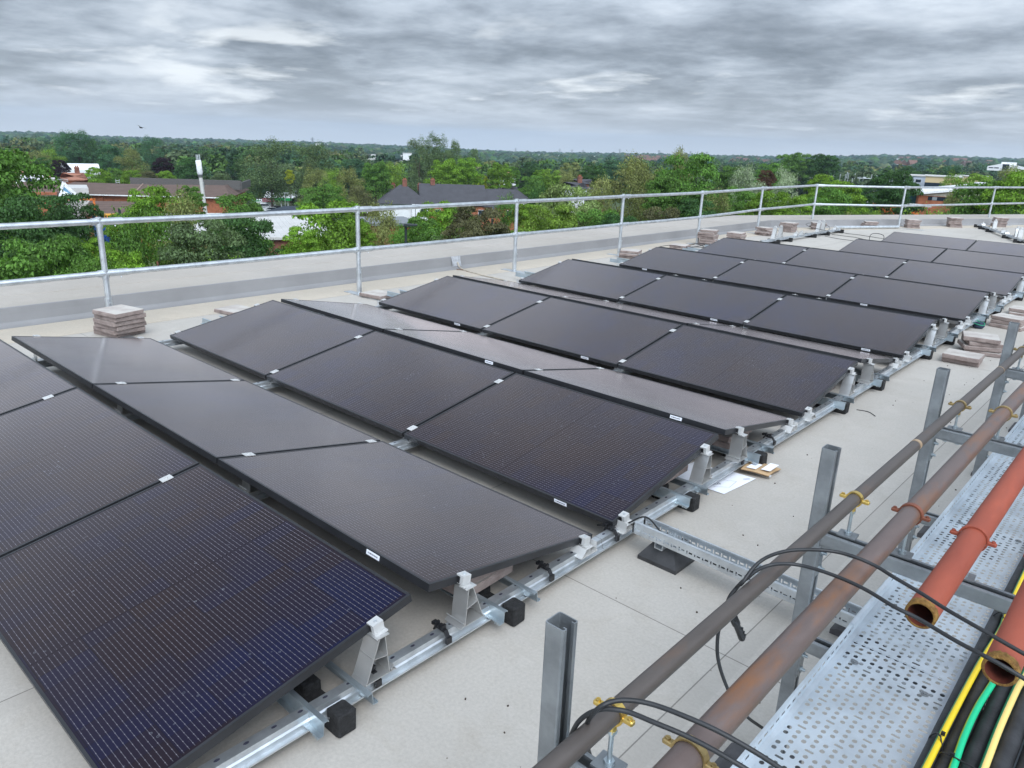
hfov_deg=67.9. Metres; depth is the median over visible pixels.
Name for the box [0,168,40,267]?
broadleaf tree
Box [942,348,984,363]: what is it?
paving slab
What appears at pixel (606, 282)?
solar panel
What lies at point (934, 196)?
school building
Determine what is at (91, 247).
broadleaf tree
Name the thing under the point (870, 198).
broadleaf tree
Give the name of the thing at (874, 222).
paving slab
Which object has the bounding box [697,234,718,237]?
paving slab
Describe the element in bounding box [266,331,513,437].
solar panel
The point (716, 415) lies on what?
solar panel
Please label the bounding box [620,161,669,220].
broadleaf tree
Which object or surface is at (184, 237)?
broadleaf tree
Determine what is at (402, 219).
brick store
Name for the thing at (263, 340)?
solar panel
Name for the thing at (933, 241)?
solar panel
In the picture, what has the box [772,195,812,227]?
broadleaf tree
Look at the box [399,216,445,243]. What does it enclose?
broadleaf tree
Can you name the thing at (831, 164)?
broadleaf tree
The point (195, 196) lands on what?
broadleaf tree
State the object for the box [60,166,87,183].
house
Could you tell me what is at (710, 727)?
cable
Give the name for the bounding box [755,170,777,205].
broadleaf tree
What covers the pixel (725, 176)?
broadleaf tree
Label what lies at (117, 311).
paving slab
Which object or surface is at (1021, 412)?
pipe support frame
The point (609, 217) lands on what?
broadleaf tree
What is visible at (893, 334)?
solar panel
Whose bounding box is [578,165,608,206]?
broadleaf tree
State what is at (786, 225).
paving slab
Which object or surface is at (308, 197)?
broadleaf tree
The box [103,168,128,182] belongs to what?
broadleaf tree
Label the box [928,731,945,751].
cable tie
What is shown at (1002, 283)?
solar panel
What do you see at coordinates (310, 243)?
broadleaf tree
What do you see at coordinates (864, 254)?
solar panel
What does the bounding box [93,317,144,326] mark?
paving slab
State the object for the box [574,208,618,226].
broadleaf tree
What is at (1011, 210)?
shrub
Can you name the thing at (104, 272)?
guardrail
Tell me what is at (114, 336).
paving slab
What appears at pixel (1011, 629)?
pipe
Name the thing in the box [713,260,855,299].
solar panel
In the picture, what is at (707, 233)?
paving slab
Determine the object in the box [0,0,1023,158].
sky
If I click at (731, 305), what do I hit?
solar panel
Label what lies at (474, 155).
broadleaf tree
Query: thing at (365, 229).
broadleaf tree
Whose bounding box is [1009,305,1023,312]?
paving slab
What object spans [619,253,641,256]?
paving slab
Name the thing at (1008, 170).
broadleaf tree
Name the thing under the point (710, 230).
paving slab
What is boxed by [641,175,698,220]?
broadleaf tree
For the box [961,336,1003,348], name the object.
paving slab
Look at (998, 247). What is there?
solar panel
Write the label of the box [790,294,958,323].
solar panel
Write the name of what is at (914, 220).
paving slab
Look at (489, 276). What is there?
cable
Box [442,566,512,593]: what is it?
paving slab
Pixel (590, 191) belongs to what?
house
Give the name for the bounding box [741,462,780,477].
cardboard pack
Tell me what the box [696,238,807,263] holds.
solar panel
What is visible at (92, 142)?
broadleaf tree
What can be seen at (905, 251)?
solar panel
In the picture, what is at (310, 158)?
broadleaf tree
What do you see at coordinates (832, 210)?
broadleaf tree
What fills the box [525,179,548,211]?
broadleaf tree
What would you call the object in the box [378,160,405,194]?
broadleaf tree
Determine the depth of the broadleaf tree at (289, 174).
157.91 m
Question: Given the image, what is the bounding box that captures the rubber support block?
[637,528,694,574]
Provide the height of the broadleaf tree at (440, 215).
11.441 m
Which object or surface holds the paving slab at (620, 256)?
on the roof at (622, 605)
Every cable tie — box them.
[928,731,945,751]
[938,751,974,767]
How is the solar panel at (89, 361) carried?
attached to the mounting rail at (266, 384)
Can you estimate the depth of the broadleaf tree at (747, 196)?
62.82 m
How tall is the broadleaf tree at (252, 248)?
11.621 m
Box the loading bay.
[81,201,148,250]
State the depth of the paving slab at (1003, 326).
9.82 m
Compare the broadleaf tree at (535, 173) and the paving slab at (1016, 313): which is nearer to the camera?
the paving slab at (1016, 313)
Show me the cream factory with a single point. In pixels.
(932, 180)
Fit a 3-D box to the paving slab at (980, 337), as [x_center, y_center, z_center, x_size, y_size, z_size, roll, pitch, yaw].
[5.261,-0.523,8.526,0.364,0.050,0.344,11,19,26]
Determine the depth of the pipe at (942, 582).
1.88 m
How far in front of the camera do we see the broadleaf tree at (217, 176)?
163.16 m
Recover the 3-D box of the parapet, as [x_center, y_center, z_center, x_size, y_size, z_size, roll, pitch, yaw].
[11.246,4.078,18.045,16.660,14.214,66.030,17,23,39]
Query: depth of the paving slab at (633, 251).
14.56 m
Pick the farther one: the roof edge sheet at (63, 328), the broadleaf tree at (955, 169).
the broadleaf tree at (955, 169)
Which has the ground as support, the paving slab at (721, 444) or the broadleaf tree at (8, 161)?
the broadleaf tree at (8, 161)
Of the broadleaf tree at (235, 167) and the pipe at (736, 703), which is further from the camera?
the broadleaf tree at (235, 167)
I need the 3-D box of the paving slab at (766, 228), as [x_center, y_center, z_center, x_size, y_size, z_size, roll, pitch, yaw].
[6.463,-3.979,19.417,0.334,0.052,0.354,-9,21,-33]
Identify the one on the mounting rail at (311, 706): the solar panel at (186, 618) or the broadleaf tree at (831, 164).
the solar panel at (186, 618)
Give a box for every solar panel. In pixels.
[0,339,76,414]
[0,388,198,557]
[0,464,411,767]
[11,336,243,388]
[93,380,379,463]
[170,300,373,378]
[217,441,592,591]
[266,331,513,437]
[281,299,467,331]
[379,276,548,331]
[383,329,604,373]
[404,373,718,525]
[453,275,603,300]
[482,297,681,367]
[519,259,664,301]
[524,369,791,434]
[556,296,728,325]
[572,259,676,275]
[618,325,857,416]
[619,247,746,280]
[619,275,785,326]
[661,247,750,259]
[670,275,799,295]
[688,323,893,362]
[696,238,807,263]
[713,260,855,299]
[726,237,810,247]
[744,295,937,358]
[751,259,859,275]
[785,248,906,277]
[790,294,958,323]
[814,248,909,260]
[827,275,988,321]
[839,239,945,261]
[860,274,1002,298]
[862,239,947,249]
[882,232,976,249]
[888,260,1023,297]
[910,259,1023,273]
[933,249,1023,272]
[954,249,1022,256]
[968,240,1023,256]
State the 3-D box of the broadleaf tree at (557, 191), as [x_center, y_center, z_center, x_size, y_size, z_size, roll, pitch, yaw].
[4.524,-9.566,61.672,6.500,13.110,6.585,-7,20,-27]
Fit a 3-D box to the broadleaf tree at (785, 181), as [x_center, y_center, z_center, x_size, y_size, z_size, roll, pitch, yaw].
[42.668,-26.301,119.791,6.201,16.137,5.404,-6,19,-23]
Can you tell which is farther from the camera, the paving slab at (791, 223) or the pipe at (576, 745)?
the paving slab at (791, 223)
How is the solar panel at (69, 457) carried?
on the mounting rail at (404, 444)
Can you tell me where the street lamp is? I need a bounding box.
[404,223,416,242]
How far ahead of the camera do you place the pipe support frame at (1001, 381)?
4.02 m
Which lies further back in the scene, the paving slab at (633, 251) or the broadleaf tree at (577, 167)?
the broadleaf tree at (577, 167)
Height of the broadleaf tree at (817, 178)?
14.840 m
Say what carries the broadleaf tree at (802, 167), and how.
on the ground
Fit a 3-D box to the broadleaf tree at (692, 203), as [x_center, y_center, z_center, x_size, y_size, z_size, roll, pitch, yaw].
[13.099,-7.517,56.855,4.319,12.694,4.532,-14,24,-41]
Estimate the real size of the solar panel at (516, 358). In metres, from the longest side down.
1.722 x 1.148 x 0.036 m
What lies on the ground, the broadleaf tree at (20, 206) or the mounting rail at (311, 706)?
the broadleaf tree at (20, 206)
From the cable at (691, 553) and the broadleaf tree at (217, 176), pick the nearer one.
the cable at (691, 553)
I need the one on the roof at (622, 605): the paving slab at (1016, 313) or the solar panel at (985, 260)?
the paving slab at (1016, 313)
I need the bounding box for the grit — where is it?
[465,360,1006,767]
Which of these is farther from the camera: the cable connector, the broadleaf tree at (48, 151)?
the broadleaf tree at (48, 151)
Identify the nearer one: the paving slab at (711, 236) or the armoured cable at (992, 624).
the armoured cable at (992, 624)
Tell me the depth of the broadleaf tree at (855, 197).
70.85 m
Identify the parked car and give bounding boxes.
[260,203,269,207]
[263,207,275,210]
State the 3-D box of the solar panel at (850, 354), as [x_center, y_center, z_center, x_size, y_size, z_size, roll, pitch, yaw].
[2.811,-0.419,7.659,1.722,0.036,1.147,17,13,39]
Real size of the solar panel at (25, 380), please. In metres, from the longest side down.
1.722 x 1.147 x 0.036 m
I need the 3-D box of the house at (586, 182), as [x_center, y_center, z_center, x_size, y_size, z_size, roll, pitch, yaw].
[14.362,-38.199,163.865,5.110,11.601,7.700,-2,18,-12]
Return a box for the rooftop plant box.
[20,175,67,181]
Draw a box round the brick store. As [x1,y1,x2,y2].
[360,216,410,244]
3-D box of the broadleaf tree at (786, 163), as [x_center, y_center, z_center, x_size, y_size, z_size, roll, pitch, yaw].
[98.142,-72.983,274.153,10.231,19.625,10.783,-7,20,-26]
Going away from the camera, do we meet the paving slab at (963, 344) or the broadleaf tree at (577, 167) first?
the paving slab at (963, 344)
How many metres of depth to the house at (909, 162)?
856.27 m
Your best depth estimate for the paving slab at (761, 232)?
19.27 m
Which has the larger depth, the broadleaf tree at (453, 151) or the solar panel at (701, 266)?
the broadleaf tree at (453, 151)
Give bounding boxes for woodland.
[0,130,1023,169]
[0,136,1023,206]
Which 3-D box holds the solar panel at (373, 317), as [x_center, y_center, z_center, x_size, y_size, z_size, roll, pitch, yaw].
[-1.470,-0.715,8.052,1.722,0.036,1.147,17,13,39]
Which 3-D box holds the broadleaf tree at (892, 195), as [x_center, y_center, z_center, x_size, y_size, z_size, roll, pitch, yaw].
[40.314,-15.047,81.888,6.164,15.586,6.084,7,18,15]
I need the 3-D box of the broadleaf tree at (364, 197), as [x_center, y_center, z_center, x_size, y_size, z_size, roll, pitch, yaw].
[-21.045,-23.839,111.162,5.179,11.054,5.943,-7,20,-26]
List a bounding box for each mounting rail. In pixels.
[31,239,719,366]
[42,250,805,419]
[158,262,906,499]
[197,276,1023,767]
[760,220,843,243]
[974,219,1023,242]
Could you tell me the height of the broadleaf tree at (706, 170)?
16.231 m
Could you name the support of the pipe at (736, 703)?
on the pipe support frame at (558, 668)
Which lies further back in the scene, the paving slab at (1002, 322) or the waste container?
the waste container
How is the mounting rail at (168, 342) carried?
on the roof at (622, 605)
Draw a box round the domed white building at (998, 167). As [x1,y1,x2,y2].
[987,162,1023,171]
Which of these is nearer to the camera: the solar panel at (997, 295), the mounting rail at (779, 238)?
the solar panel at (997, 295)
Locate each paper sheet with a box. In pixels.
[678,462,711,479]
[708,472,754,493]
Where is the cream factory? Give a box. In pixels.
[924,174,963,185]
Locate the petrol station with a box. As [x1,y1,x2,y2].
[254,192,296,206]
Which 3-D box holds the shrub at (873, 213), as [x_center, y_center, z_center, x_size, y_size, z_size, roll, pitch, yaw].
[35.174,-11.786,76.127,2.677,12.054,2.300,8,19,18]
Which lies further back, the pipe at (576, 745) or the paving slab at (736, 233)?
the paving slab at (736, 233)
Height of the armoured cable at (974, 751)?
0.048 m
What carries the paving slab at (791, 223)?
on the paving slab at (786, 225)
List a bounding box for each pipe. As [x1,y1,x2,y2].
[532,345,1023,767]
[652,381,1023,767]
[904,447,1023,628]
[981,579,1023,686]
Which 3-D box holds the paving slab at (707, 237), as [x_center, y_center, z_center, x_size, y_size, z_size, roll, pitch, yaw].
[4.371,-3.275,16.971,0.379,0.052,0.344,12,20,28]
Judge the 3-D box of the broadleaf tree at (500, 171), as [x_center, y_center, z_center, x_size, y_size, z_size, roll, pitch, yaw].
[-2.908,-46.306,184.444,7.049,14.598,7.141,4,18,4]
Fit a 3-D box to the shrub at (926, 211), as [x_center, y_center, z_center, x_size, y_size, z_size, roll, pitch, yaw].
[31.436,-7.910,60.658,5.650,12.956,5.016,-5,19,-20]
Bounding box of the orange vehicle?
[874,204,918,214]
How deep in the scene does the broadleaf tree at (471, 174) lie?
176.75 m
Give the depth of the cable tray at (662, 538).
3.70 m
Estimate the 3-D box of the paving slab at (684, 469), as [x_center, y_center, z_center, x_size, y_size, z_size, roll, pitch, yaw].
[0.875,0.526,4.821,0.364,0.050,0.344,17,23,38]
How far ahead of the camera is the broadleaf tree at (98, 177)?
162.15 m
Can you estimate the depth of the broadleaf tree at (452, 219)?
64.10 m
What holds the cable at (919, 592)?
attached to the pipe at (576, 745)
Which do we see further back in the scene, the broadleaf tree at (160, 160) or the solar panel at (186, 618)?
the broadleaf tree at (160, 160)
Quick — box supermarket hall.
[67,177,250,212]
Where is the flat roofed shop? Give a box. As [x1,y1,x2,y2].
[156,206,325,265]
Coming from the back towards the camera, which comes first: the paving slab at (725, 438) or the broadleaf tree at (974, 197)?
the broadleaf tree at (974, 197)
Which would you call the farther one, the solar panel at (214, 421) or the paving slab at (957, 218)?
the paving slab at (957, 218)
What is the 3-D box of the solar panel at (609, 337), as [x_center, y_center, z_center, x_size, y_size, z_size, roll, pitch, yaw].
[0.703,-0.576,7.890,1.722,0.036,1.148,17,34,39]
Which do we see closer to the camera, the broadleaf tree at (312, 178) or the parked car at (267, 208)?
the broadleaf tree at (312, 178)
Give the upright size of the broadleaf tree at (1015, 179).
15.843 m
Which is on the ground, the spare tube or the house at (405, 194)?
the house at (405, 194)
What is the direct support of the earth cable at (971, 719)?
on the armoured cable at (980, 683)
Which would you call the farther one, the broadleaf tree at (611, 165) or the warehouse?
the warehouse
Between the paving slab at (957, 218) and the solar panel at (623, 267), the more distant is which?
the paving slab at (957, 218)
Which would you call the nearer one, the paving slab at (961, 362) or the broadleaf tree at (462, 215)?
the paving slab at (961, 362)
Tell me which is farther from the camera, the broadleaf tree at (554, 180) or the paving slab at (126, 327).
the broadleaf tree at (554, 180)
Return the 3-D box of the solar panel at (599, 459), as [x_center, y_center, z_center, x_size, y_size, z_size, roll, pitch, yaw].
[0.287,0.343,4.983,1.722,0.036,1.148,17,34,39]
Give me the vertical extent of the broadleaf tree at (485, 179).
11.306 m
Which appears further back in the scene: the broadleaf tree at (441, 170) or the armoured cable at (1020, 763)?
the broadleaf tree at (441, 170)
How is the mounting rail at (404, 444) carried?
on the roof at (622, 605)
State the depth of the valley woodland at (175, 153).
362.14 m
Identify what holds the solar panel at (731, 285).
attached to the mounting rail at (404, 444)
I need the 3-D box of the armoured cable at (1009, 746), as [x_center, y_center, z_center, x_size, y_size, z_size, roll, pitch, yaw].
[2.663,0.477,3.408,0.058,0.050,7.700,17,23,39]
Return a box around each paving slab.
[92,304,143,318]
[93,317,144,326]
[93,326,144,334]
[93,330,144,337]
[94,312,145,322]
[94,321,146,330]
[214,304,250,314]
[359,289,390,299]
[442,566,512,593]
[450,568,503,587]
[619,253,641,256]
[619,255,633,258]
[620,248,641,253]
[664,465,687,484]
[669,243,690,247]
[684,423,751,442]
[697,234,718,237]
[697,236,717,239]
[698,232,717,234]
[699,238,717,241]
[699,241,713,243]
[700,229,718,232]
[711,433,748,448]
[726,234,746,237]
[727,231,745,234]
[755,226,772,229]
[755,231,771,233]
[755,233,771,235]
[757,229,772,231]
[779,224,796,226]
[780,222,798,224]
[864,221,878,223]
[905,219,921,221]
[941,357,982,367]
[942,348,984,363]
[947,217,963,219]
[957,339,1001,352]
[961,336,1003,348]
[962,330,1000,344]
[964,350,1000,357]
[989,322,1023,331]
[990,319,1023,327]
[991,313,1023,323]
[993,217,1009,219]
[1008,311,1023,316]
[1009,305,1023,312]
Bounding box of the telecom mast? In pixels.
[195,155,207,212]
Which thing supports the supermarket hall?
on the ground
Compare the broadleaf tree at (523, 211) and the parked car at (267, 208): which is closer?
the broadleaf tree at (523, 211)
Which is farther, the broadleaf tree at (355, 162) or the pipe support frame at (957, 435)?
the broadleaf tree at (355, 162)
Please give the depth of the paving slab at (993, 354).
8.39 m
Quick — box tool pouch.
[972,319,984,328]
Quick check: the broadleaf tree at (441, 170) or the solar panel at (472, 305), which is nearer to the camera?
the solar panel at (472, 305)
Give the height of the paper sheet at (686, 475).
0.005 m
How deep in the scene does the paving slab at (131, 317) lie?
7.67 m
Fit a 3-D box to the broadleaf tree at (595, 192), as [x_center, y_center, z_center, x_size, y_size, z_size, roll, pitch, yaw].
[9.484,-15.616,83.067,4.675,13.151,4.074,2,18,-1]
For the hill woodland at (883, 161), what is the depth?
1236.67 m
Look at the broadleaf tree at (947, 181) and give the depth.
125.72 m
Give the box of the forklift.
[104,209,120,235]
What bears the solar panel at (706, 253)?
attached to the mounting rail at (266, 384)
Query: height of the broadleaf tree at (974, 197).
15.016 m
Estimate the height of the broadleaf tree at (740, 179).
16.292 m
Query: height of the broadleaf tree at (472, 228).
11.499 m
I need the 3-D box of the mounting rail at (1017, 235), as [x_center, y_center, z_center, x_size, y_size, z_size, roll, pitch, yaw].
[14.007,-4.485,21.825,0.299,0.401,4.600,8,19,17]
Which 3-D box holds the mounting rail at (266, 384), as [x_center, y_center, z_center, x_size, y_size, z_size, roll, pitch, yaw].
[0.916,-1.082,9.733,0.733,0.343,16.196,17,23,39]
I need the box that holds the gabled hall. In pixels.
[11,181,76,214]
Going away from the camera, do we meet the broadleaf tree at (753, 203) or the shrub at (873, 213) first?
the broadleaf tree at (753, 203)
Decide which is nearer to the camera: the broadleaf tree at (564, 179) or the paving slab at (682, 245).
the paving slab at (682, 245)
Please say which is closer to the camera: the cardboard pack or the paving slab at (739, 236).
the cardboard pack
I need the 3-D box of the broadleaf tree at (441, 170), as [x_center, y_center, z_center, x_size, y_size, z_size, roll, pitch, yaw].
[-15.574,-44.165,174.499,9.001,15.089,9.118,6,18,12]
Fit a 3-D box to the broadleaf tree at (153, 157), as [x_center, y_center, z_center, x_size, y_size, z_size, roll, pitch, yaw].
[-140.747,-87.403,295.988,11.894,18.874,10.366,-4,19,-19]
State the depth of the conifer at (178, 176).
186.33 m
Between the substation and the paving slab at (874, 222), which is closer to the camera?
the paving slab at (874, 222)
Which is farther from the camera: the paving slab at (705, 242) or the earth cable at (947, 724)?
the paving slab at (705, 242)
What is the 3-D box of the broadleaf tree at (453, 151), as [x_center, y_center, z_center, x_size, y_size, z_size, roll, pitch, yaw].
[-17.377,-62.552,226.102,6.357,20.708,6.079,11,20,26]
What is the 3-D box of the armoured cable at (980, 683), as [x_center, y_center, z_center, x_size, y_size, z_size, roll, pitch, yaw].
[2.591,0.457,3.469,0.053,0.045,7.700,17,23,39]
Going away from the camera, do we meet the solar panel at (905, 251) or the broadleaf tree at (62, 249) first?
the solar panel at (905, 251)
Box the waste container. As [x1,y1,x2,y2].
[93,225,109,241]
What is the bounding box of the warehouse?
[403,153,411,160]
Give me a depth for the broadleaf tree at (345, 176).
141.93 m
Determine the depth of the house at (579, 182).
147.16 m
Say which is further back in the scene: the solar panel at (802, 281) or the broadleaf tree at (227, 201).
the broadleaf tree at (227, 201)
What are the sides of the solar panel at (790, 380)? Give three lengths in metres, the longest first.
1.722 x 1.147 x 0.036 m
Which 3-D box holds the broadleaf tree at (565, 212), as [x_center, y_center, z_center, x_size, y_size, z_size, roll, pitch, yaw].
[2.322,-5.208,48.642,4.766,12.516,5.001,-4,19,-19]
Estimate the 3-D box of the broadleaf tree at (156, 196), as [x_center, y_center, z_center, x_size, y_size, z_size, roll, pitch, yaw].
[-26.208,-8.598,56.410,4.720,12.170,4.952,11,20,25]
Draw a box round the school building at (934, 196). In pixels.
[906,182,985,214]
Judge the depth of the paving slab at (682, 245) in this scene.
16.04 m
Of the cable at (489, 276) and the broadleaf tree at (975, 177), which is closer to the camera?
the cable at (489, 276)
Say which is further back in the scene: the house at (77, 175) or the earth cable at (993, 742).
the house at (77, 175)
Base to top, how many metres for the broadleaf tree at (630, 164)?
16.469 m
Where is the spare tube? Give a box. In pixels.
[836,225,898,228]
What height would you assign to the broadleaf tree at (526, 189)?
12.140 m
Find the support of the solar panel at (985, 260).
on the mounting rail at (404, 444)
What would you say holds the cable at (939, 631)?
attached to the pipe at (576, 745)
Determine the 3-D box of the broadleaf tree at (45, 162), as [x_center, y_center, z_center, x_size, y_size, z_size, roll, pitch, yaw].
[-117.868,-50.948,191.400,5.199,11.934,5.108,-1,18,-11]
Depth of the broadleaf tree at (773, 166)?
200.74 m
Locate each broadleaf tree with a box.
[0,148,62,242]
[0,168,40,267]
[0,193,94,278]
[0,233,97,279]
[13,148,53,172]
[33,157,51,174]
[38,192,116,250]
[40,147,68,180]
[42,129,75,173]
[50,159,71,182]
[63,129,99,163]
[78,237,118,266]
[80,138,99,163]
[84,167,112,182]
[91,248,147,268]
[95,144,125,172]
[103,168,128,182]
[103,213,153,266]
[104,196,173,266]
[112,147,154,176]
[118,170,141,183]
[122,184,178,265]
[138,134,163,171]
[140,171,158,177]
[149,185,213,264]
[150,157,178,178]
[155,170,176,178]
[157,219,247,264]
[174,156,209,179]
[176,185,208,223]
[208,192,274,253]
[209,172,231,179]
[213,218,284,258]
[229,159,248,188]
[233,137,299,206]
[279,199,373,254]
[279,225,327,254]
[284,169,294,205]
[294,139,336,199]
[294,186,334,225]
[296,164,328,205]
[314,183,347,227]
[318,166,347,223]
[335,166,367,216]
[338,158,364,190]
[341,222,377,247]
[347,182,378,216]
[357,161,393,215]
[364,196,398,245]
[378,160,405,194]
[387,222,408,244]
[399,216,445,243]
[407,134,432,193]
[412,200,462,240]
[422,131,448,183]
[422,158,463,184]
[435,219,487,240]
[444,207,479,230]
[446,139,462,169]
[450,206,510,236]
[453,157,484,184]
[468,148,479,166]
[472,176,488,188]
[483,191,514,231]
[486,162,515,188]
[507,166,520,188]
[508,204,543,232]
[516,175,543,203]
[518,203,579,231]
[519,162,541,194]
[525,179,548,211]
[530,169,548,186]
[533,183,605,229]
[541,168,562,203]
[558,162,580,181]
[559,169,573,183]
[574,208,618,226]
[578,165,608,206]
[587,149,650,225]
[587,180,612,211]
[599,213,638,226]
[601,160,628,191]
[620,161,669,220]
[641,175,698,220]
[641,205,681,220]
[647,152,720,216]
[671,144,692,182]
[676,197,719,217]
[703,187,730,216]
[711,165,748,202]
[714,186,757,216]
[728,161,767,208]
[738,190,790,214]
[754,162,783,210]
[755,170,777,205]
[770,164,798,213]
[771,154,799,191]
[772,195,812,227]
[786,152,816,194]
[799,174,835,213]
[800,153,829,184]
[806,187,852,214]
[816,155,840,183]
[820,180,869,214]
[846,188,875,214]
[867,170,925,214]
[897,166,920,189]
[935,180,966,214]
[938,165,964,175]
[939,171,965,185]
[940,179,1021,214]
[961,173,997,210]
[975,168,1023,213]
[995,163,1022,209]
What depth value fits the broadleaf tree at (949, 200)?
74.25 m
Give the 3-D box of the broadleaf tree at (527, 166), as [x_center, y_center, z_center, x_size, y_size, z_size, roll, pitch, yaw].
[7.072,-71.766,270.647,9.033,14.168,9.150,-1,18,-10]
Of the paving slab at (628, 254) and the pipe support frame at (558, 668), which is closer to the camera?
the pipe support frame at (558, 668)
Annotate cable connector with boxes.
[730,616,745,640]
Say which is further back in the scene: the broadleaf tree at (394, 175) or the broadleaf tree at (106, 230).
the broadleaf tree at (394, 175)
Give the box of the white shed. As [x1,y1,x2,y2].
[60,163,98,179]
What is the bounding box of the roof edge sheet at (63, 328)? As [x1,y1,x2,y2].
[0,225,1023,343]
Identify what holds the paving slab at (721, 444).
on the mounting rail at (311, 706)
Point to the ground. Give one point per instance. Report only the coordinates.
(613, 207)
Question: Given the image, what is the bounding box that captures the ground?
[147,160,846,265]
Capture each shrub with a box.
[67,251,116,273]
[427,230,459,240]
[861,206,880,214]
[903,202,946,214]
[979,206,1023,213]
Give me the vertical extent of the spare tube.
0.088 m
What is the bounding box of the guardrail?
[0,184,1023,337]
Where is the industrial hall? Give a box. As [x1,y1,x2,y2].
[906,174,925,189]
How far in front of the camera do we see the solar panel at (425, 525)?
3.87 m
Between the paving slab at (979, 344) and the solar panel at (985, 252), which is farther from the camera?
the solar panel at (985, 252)
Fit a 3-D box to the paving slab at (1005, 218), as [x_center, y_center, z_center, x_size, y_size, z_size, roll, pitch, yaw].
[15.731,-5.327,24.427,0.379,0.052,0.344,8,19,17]
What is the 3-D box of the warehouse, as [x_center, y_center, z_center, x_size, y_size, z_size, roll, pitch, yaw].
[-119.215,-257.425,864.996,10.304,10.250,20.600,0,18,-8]
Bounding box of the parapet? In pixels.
[0,214,1023,329]
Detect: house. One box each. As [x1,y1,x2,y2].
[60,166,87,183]
[377,178,532,230]
[560,175,586,208]
[570,179,591,191]
[584,180,605,211]
[906,160,916,164]
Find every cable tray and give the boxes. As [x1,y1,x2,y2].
[632,516,967,675]
[730,415,1023,767]
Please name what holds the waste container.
on the ground
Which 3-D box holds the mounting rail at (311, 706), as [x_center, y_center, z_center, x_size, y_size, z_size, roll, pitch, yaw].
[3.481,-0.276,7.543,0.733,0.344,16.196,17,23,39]
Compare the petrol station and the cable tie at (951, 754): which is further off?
the petrol station
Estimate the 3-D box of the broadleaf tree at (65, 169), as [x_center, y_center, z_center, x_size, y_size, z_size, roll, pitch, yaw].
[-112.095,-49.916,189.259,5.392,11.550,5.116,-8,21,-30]
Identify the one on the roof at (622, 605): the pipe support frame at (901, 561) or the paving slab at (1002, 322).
the pipe support frame at (901, 561)
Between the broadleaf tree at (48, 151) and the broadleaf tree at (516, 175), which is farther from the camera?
the broadleaf tree at (48, 151)
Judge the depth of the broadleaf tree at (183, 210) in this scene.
48.66 m
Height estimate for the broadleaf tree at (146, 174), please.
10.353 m
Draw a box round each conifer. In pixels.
[174,165,181,178]
[224,156,238,180]
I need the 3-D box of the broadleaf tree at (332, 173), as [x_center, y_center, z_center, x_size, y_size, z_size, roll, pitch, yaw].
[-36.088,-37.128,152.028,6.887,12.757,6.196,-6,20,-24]
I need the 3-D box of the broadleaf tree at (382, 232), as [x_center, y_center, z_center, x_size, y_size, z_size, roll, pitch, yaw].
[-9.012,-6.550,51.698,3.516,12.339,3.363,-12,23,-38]
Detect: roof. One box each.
[0,227,1023,767]
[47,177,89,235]
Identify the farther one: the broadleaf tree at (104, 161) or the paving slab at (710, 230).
the broadleaf tree at (104, 161)
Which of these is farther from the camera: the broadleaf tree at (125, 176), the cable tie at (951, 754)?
the broadleaf tree at (125, 176)
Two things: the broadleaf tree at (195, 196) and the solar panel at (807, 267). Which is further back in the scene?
the broadleaf tree at (195, 196)
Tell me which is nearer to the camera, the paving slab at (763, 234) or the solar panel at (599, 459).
the solar panel at (599, 459)
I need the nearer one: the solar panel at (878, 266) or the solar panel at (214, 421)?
the solar panel at (214, 421)
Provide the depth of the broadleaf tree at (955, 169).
268.06 m
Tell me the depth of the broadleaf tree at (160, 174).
167.00 m
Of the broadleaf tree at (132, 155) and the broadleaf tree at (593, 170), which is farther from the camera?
the broadleaf tree at (132, 155)
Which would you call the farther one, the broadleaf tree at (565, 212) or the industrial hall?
the industrial hall
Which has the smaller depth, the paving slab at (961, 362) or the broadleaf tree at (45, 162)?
the paving slab at (961, 362)
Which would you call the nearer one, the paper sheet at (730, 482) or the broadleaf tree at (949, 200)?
the paper sheet at (730, 482)
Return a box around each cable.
[457,262,544,287]
[569,706,748,767]
[585,697,782,767]
[597,516,872,632]
[715,562,1023,732]
[726,548,1023,655]
[914,557,1023,767]
[921,569,1023,767]
[933,670,988,767]
[948,681,995,767]
[958,667,1023,767]
[979,668,1023,767]
[989,686,1023,767]
[1015,745,1023,767]
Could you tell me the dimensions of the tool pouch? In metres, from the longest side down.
0.151 x 0.113 x 0.110 m
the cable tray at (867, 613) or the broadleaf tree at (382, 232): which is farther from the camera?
the broadleaf tree at (382, 232)
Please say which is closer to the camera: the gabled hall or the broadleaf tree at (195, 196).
the broadleaf tree at (195, 196)
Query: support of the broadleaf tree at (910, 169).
on the ground
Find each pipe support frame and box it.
[537,612,718,767]
[715,444,1023,767]
[829,367,1023,672]
[917,322,1023,560]
[970,402,1023,480]
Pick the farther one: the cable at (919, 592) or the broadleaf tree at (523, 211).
the broadleaf tree at (523, 211)
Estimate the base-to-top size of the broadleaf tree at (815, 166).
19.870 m
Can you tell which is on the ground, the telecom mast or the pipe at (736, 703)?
the telecom mast
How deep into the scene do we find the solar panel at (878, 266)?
13.28 m
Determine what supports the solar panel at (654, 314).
attached to the mounting rail at (404, 444)
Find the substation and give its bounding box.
[810,172,886,184]

